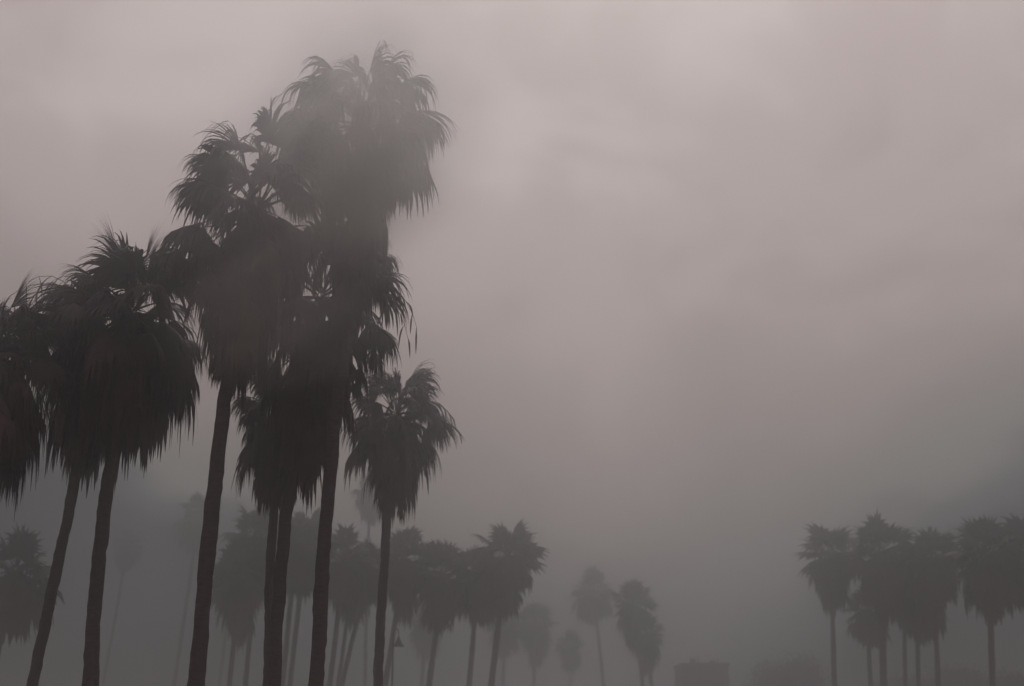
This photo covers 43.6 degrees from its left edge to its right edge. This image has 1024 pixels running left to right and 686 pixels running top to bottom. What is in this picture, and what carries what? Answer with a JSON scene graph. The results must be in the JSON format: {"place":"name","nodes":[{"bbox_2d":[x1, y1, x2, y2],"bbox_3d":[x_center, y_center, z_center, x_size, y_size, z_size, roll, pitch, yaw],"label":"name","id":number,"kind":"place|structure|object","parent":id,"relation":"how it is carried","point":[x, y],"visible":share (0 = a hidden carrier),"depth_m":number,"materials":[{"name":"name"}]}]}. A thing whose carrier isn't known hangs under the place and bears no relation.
{"place":"outdoors","nodes":[
{"label":"outdoors","id":0,"kind":"place"},
{"bbox_2d":[0,0,1023,685],"label":"sky","id":1,"kind":"structure","parent":0,"point":[696,284],"materials":[{"name":"grey"}]},
{"bbox_3d":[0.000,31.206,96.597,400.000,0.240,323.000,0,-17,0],"label":"ground","id":2,"kind":"structure","parent":0,"visible":0},
{"bbox_2d":[0,520,64,653],"bbox_3d":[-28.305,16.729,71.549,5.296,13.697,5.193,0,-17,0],"label":"palm tree","id":3,"kind":"object","parent":2,"relation":"on","point":[21,599],"visible":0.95,"depth_m":71.52,"materials":[{"name":"green plant"}]},
{"bbox_2d":[0,269,76,516],"bbox_3d":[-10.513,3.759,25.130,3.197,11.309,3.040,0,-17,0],"label":"palm tree","id":4,"kind":"object","parent":2,"relation":"on","point":[22,423],"visible":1,"depth_m":25.66,"materials":[{"name":"green plant"}]},
{"bbox_2d":[4,276,149,685],"bbox_3d":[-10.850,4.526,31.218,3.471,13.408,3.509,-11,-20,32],"label":"palm tree","id":5,"kind":"object","parent":2,"relation":"on","point":[76,472],"visible":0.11,"depth_m":31.14,"materials":[{"name":"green plant"}]},
{"bbox_2d":[16,212,207,685],"bbox_3d":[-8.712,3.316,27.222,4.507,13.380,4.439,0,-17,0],"label":"palm tree","id":6,"kind":"object","parent":2,"relation":"on","point":[135,384],"visible":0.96,"depth_m":27.40,"materials":[{"name":"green plant"}]},
{"bbox_2d":[102,527,147,685],"bbox_3d":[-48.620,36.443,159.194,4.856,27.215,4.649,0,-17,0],"label":"palm tree","id":7,"kind":"object","parent":2,"relation":"on","point":[125,557],"visible":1,"depth_m":161.22,"materials":[{"name":"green plant"}]},
{"bbox_2d":[169,490,223,685],"bbox_3d":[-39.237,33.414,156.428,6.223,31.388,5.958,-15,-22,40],"label":"palm tree","id":8,"kind":"object","parent":2,"relation":"on","point":[189,528],"visible":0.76,"depth_m":158.00,"materials":[{"name":"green plant"}]},
{"bbox_2d":[218,622,227,685],"bbox_3d":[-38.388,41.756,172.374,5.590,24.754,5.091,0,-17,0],"label":"palm tree","id":9,"kind":"object","parent":2,"relation":"on","point":[222,657],"visible":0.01,"depth_m":172.02,"materials":[{"name":"brown plant"}]},
{"bbox_2d":[210,534,265,685],"bbox_3d":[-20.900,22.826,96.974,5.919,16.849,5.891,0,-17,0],"label":"palm tree","id":10,"kind":"object","parent":2,"relation":"on","point":[237,598],"visible":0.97,"depth_m":96.84,"materials":[{"name":"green plant"}]},
{"bbox_2d":[140,98,343,685],"bbox_3d":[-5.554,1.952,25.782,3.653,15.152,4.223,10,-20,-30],"label":"palm tree","id":11,"kind":"object","parent":2,"relation":"on","point":[254,263],"visible":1,"depth_m":26.57,"materials":[{"name":"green plant"}]},
{"bbox_2d":[218,504,293,685],"bbox_3d":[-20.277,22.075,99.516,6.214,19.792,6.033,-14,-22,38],"label":"palm tree","id":12,"kind":"object","parent":2,"relation":"on","point":[254,521],"visible":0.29,"depth_m":100.48,"materials":[{"name":"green plant"}]},
{"bbox_2d":[230,354,309,685],"bbox_3d":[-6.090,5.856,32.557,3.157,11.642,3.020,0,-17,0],"label":"palm tree","id":13,"kind":"object","parent":2,"relation":"on","point":[257,454],"visible":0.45,"depth_m":32.99,"materials":[{"name":"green plant"}]},
{"bbox_2d":[261,512,333,685],"bbox_3d":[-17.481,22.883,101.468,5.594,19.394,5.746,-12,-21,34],"label":"palm tree","id":14,"kind":"object","parent":2,"relation":"on","point":[301,567],"visible":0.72,"depth_m":101.96,"materials":[{"name":"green plant"}]},
{"bbox_2d":[287,506,338,685],"bbox_3d":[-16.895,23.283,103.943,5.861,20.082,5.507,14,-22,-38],"label":"palm tree","id":15,"kind":"object","parent":2,"relation":"on","point":[296,629],"visible":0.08,"depth_m":104.00,"materials":[{"name":"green plant"}]},
{"bbox_2d":[256,212,416,685],"bbox_3d":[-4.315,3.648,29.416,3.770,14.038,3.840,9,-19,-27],"label":"palm tree","id":16,"kind":"object","parent":2,"relation":"on","point":[300,414],"visible":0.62,"depth_m":29.30,"materials":[{"name":"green plant"}]},
{"bbox_2d":[310,522,378,685],"bbox_3d":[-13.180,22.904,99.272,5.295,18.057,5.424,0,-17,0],"label":"palm tree","id":17,"kind":"object","parent":2,"relation":"on","point":[346,581],"visible":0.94,"depth_m":99.61,"materials":[{"name":"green plant"}]},
{"bbox_2d":[329,553,376,685],"bbox_3d":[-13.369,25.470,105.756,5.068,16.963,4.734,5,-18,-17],"label":"palm tree","id":18,"kind":"object","parent":2,"relation":"on","point":[349,619],"visible":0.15,"depth_m":105.97,"materials":[{"name":"green plant"}]},
{"bbox_2d":[265,40,461,685],"bbox_3d":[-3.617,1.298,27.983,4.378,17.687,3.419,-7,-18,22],"label":"palm tree","id":19,"kind":"object","parent":2,"relation":"on","point":[366,186],"visible":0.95,"depth_m":28.76,"materials":[{"name":"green plant"}]},
{"bbox_2d":[340,537,388,685],"bbox_3d":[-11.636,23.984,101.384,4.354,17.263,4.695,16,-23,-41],"label":"palm tree","id":20,"kind":"object","parent":2,"relation":"on","point":[369,598],"visible":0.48,"depth_m":101.88,"materials":[{"name":"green plant"}]},
{"bbox_2d":[347,472,381,685],"bbox_3d":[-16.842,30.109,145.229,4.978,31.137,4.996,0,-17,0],"label":"palm tree","id":21,"kind":"object","parent":2,"relation":"on","point":[368,513],"visible":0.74,"depth_m":147.23,"materials":[{"name":"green plant"}]},
{"bbox_2d":[391,628,404,685],"bbox_3d":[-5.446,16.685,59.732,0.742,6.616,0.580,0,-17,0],"label":"street lamp","id":22,"kind":"object","parent":2,"relation":"on","point":[398,642],"visible":1,"depth_m":60.35,"materials":[{"name":"metal"}]},
{"bbox_2d":[340,359,464,685],"bbox_3d":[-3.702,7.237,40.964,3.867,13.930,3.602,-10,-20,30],"label":"palm tree","id":23,"kind":"object","parent":2,"relation":"on","point":[395,452],"visible":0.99,"depth_m":41.18,"materials":[{"name":"green plant"}]},
{"bbox_2d":[372,525,440,685],"bbox_3d":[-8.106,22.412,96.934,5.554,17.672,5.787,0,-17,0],"label":"palm tree","id":24,"kind":"object","parent":2,"relation":"on","point":[402,588],"visible":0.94,"depth_m":97.09,"materials":[{"name":"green plant"}]},
{"bbox_2d":[400,601,443,685],"bbox_3d":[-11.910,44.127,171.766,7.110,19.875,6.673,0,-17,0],"label":"palm tree","id":25,"kind":"object","parent":2,"relation":"on","point":[421,638],"visible":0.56,"depth_m":171.46,"materials":[{"name":"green plant"}]},
{"bbox_2d":[410,538,481,685],"bbox_3d":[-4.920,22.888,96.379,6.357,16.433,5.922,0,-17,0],"label":"palm tree","id":26,"kind":"object","parent":2,"relation":"on","point":[441,610],"visible":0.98,"depth_m":96.66,"materials":[{"name":"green plant"}]},
{"bbox_2d":[448,544,501,685],"bbox_3d":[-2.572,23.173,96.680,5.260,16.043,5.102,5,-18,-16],"label":"palm tree","id":27,"kind":"object","parent":2,"relation":"on","point":[479,608],"visible":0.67,"depth_m":96.71,"materials":[{"name":"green plant"}]},
{"bbox_2d":[486,614,525,685],"bbox_3d":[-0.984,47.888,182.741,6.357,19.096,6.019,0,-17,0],"label":"palm tree","id":28,"kind":"object","parent":2,"relation":"on","point":[511,634],"visible":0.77,"depth_m":183.29,"materials":[{"name":"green plant"}]},
{"bbox_2d":[466,517,549,685],"bbox_3d":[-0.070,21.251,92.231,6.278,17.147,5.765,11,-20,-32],"label":"palm tree","id":29,"kind":"object","parent":2,"relation":"on","point":[508,575],"visible":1,"depth_m":92.84,"materials":[{"name":"green plant"}]},
{"bbox_2d":[517,601,559,685],"bbox_3d":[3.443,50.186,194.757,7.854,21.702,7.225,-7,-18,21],"label":"palm tree","id":30,"kind":"object","parent":2,"relation":"on","point":[536,638],"visible":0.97,"depth_m":195.01,"materials":[{"name":"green plant"}]},
{"bbox_2d":[553,628,586,685],"bbox_3d":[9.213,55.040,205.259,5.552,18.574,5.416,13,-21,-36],"label":"palm tree","id":31,"kind":"object","parent":2,"relation":"on","point":[570,656],"visible":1,"depth_m":205.88,"materials":[{"name":"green plant"}]},
{"bbox_2d":[568,564,615,685],"bbox_3d":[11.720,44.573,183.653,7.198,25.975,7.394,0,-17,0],"label":"palm tree","id":32,"kind":"object","parent":2,"relation":"on","point":[594,606],"visible":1,"depth_m":184.74,"materials":[{"name":"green plant"}]},
{"bbox_2d":[608,578,659,685],"bbox_3d":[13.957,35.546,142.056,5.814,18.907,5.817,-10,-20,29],"label":"palm tree","id":33,"kind":"object","parent":2,"relation":"on","point":[633,618],"visible":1,"depth_m":142.76,"materials":[{"name":"green plant"}]},
{"bbox_2d":[623,614,666,685],"bbox_3d":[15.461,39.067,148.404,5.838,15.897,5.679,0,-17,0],"label":"palm tree","id":34,"kind":"object","parent":2,"relation":"on","point":[649,645],"visible":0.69,"depth_m":148.53,"materials":[{"name":"green plant"}]},
{"bbox_2d":[673,655,729,685],"bbox_3d":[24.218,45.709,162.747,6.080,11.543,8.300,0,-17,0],"label":"beach building","id":35,"kind":"structure","parent":2,"relation":"on","point":[710,673],"depth_m":159.99,"materials":[{"name":"paint"}]},
{"bbox_2d":[689,682,699,685],"bbox_3d":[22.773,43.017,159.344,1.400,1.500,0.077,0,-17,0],"label":"window","id":36,"kind":"structure","parent":35,"relation":"in","point":[690,683],"depth_m":159.49,"materials":[{"name":"grey glass"}]},
{"bbox_2d":[712,682,723,685],"bbox_3d":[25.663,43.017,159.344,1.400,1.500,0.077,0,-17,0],"label":"window","id":37,"kind":"structure","parent":35,"relation":"in","point":[713,683],"depth_m":159.49,"materials":[{"name":"grey glass"}]},
{"bbox_2d":[738,643,830,685],"bbox_3d":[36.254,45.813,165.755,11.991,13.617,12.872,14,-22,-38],"label":"broad tree","id":38,"kind":"object","parent":2,"relation":"on","point":[798,673],"visible":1,"depth_m":165.27,"materials":[{"name":"green plant"}]},
{"bbox_2d":[794,522,867,685],"bbox_3d":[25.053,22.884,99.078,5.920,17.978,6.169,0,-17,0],"label":"palm tree","id":39,"kind":"object","parent":2,"relation":"on","point":[830,578],"visible":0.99,"depth_m":99.88,"materials":[{"name":"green plant"}]},
{"bbox_2d":[841,586,891,685],"bbox_3d":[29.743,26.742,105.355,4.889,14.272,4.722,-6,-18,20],"label":"palm tree","id":40,"kind":"object","parent":2,"relation":"on","point":[864,626],"visible":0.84,"depth_m":105.57,"materials":[{"name":"green plant"}]},
{"bbox_2d":[844,508,925,685],"bbox_3d":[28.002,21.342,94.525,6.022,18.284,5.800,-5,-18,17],"label":"palm tree","id":41,"kind":"object","parent":2,"relation":"on","point":[884,573],"visible":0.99,"depth_m":94.74,"materials":[{"name":"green plant"}]},
{"bbox_2d":[890,553,907,685],"bbox_3d":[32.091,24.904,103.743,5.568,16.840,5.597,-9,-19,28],"label":"palm tree","id":42,"kind":"object","parent":2,"relation":"on","point":[904,659],"visible":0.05,"depth_m":103.26,"materials":[{"name":"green plant"}]},
{"bbox_2d":[890,574,948,685],"bbox_3d":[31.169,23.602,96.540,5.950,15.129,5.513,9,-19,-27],"label":"palm tree","id":43,"kind":"object","parent":2,"relation":"on","point":[917,623],"visible":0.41,"depth_m":96.30,"materials":[{"name":"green plant"}]},
{"bbox_2d":[894,525,962,685],"bbox_3d":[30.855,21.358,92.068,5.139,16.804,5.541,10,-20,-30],"label":"palm tree","id":44,"kind":"object","parent":2,"relation":"on","point":[934,585],"visible":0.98,"depth_m":92.55,"materials":[{"name":"green plant"}]},
{"bbox_2d":[915,659,989,685],"bbox_3d":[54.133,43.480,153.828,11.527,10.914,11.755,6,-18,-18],"label":"broad tree","id":45,"kind":"object","parent":2,"relation":"on","point":[961,677],"visible":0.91,"depth_m":153.61,"materials":[{"name":"green plant"}]},
{"bbox_2d":[942,513,1023,685],"bbox_3d":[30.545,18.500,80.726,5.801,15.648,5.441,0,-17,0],"label":"palm tree","id":46,"kind":"object","parent":2,"relation":"on","point":[990,590],"visible":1,"depth_m":80.86,"materials":[{"name":"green plant"}]},
{"bbox_2d":[994,513,1023,613],"bbox_3d":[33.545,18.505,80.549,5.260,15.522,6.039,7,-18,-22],"label":"palm tree","id":47,"kind":"object","parent":2,"relation":"on","point":[1014,525],"visible":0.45,"depth_m":82.07,"materials":[{"name":"green plant"}]}
]}

